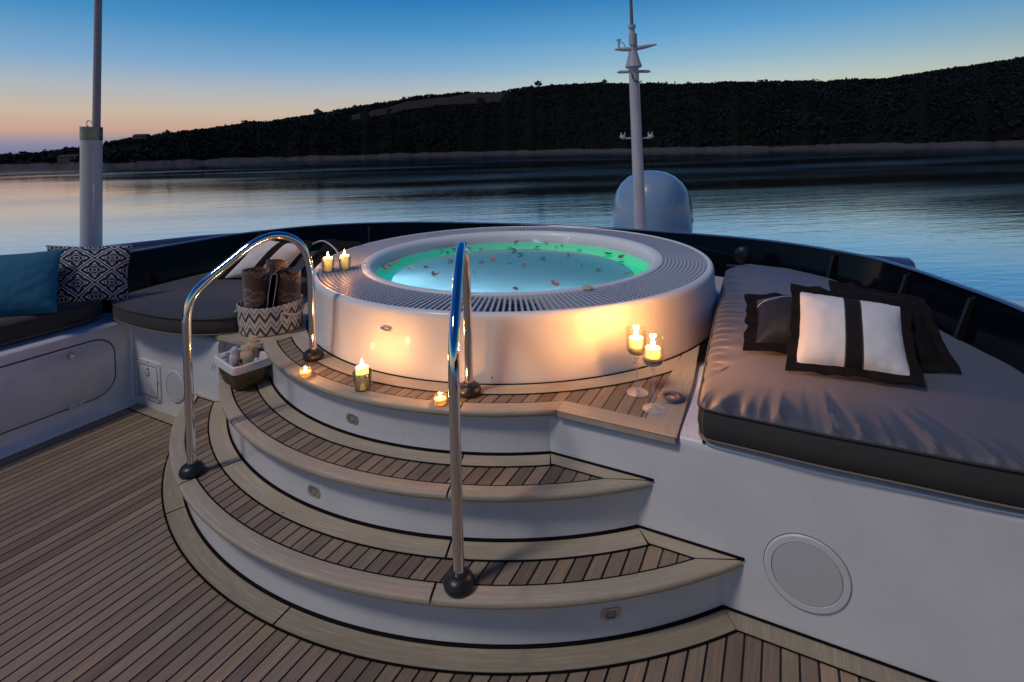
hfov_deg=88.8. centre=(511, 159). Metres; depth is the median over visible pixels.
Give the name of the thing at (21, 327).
side bench cushion
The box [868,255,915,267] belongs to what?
raft canister
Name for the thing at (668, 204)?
satellite dome
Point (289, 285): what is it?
rolled towel
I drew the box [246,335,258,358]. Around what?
lotion bottle
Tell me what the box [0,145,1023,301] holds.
sea
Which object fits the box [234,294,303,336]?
towel basket
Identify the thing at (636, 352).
stemmed candle glass
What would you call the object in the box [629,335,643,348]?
pillar candle
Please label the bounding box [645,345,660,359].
pillar candle
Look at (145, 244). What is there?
bulwark rail
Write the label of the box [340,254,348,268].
pillar candle
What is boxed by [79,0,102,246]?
flag mast
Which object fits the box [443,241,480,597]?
handrail
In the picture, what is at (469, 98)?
hillside clearing
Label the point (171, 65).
sky
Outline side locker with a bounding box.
[0,313,137,458]
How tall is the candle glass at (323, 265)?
0.083 m
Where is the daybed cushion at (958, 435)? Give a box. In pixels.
[697,264,1023,510]
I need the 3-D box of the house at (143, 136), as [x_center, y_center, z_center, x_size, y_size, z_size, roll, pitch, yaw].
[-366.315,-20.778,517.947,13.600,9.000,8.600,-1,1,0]
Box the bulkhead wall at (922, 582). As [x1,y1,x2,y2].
[226,300,1023,681]
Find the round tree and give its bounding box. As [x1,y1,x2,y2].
[534,80,542,85]
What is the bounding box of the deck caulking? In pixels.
[128,408,875,681]
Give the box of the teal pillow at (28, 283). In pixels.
[0,250,60,316]
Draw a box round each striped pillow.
[218,233,313,279]
[785,283,924,385]
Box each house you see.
[57,154,79,163]
[132,134,150,138]
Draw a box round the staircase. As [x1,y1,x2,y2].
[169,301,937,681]
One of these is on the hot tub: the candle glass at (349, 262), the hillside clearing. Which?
the candle glass at (349, 262)
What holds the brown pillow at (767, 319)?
on the daybed cushion at (958, 435)
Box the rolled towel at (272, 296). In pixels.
[267,269,284,307]
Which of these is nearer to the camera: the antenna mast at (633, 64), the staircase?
the staircase
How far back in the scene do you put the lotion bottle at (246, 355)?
2.94 m
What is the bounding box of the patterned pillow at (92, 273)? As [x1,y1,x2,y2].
[46,244,132,304]
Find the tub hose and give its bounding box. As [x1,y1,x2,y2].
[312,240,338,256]
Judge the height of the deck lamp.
0.311 m
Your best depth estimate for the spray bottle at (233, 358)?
2.93 m
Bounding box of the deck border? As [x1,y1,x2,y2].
[127,403,927,681]
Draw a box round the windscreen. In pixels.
[102,222,1023,373]
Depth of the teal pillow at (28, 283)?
3.25 m
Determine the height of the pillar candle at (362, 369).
0.135 m
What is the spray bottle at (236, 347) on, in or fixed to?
in the wicker basket at (248, 375)
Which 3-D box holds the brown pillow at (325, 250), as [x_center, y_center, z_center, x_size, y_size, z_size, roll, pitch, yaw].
[-1.477,0.798,4.215,0.339,0.273,0.408,-1,1,27]
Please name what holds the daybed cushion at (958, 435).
on the bulkhead wall at (922, 582)
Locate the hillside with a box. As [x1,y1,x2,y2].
[0,65,1023,168]
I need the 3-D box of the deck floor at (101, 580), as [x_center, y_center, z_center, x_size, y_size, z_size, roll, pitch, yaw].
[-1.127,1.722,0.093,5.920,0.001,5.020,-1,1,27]
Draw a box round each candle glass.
[321,258,333,271]
[338,256,350,269]
[352,368,371,391]
[626,345,644,391]
[642,355,664,412]
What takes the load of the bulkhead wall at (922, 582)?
on the deck floor at (101, 580)
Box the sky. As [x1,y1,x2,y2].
[0,0,1023,153]
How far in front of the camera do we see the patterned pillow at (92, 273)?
3.50 m
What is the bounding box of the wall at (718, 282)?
[715,276,723,302]
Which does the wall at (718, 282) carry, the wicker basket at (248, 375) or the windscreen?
the windscreen
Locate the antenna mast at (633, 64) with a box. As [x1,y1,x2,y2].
[614,0,656,229]
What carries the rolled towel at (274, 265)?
in the towel basket at (281, 319)
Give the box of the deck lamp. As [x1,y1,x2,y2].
[726,246,750,266]
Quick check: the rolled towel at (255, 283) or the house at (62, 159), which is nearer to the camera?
the rolled towel at (255, 283)
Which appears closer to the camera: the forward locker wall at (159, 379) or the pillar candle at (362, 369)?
the pillar candle at (362, 369)
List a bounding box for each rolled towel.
[242,266,269,308]
[266,259,286,278]
[267,269,284,307]
[275,267,300,305]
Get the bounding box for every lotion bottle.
[240,344,253,364]
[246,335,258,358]
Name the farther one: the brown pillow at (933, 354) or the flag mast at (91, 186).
the flag mast at (91, 186)
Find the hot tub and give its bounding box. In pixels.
[306,226,716,384]
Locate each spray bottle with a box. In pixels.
[229,348,237,366]
[232,346,238,362]
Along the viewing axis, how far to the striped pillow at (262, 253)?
4.09 m
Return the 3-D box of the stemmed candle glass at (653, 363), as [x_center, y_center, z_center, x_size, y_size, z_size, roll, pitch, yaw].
[0.583,0.882,2.157,0.094,0.299,0.094,-1,1,27]
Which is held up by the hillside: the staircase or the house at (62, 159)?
the house at (62, 159)
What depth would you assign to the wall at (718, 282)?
4.19 m
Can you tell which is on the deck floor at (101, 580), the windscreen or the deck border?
the deck border
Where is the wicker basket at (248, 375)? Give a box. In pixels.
[210,348,271,389]
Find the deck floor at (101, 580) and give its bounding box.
[0,408,870,681]
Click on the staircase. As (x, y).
(323, 491)
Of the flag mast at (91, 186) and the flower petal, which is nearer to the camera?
the flower petal
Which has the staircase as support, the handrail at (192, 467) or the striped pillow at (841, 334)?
the handrail at (192, 467)
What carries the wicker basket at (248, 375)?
on the staircase
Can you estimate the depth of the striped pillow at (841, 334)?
2.09 m
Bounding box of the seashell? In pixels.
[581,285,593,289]
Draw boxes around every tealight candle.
[300,369,310,377]
[434,395,445,405]
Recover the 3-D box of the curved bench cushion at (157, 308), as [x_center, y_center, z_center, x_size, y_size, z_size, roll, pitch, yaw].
[-1.731,0.968,4.472,1.433,0.128,2.642,-1,1,27]
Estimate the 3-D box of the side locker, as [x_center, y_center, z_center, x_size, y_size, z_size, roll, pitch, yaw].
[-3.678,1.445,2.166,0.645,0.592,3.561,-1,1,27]
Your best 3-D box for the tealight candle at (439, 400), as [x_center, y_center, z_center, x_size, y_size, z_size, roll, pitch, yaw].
[-0.307,1.023,2.242,0.060,0.054,0.060,-1,1,27]
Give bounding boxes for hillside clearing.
[352,92,503,119]
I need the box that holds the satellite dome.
[612,170,692,232]
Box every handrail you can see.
[178,232,323,479]
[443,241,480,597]
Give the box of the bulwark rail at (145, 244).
[106,233,234,250]
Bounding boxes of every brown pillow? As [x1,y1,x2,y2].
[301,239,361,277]
[743,292,791,353]
[829,280,960,372]
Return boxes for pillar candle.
[323,256,332,271]
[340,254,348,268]
[355,364,368,389]
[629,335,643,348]
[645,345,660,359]
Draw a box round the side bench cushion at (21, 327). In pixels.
[0,300,102,344]
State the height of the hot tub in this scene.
0.326 m
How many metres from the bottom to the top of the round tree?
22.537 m
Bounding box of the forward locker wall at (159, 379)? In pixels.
[132,294,307,416]
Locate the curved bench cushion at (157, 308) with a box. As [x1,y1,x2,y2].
[111,250,317,335]
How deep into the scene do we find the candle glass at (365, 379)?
2.38 m
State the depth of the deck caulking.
1.76 m
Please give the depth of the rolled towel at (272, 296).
3.18 m
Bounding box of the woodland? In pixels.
[0,56,1023,162]

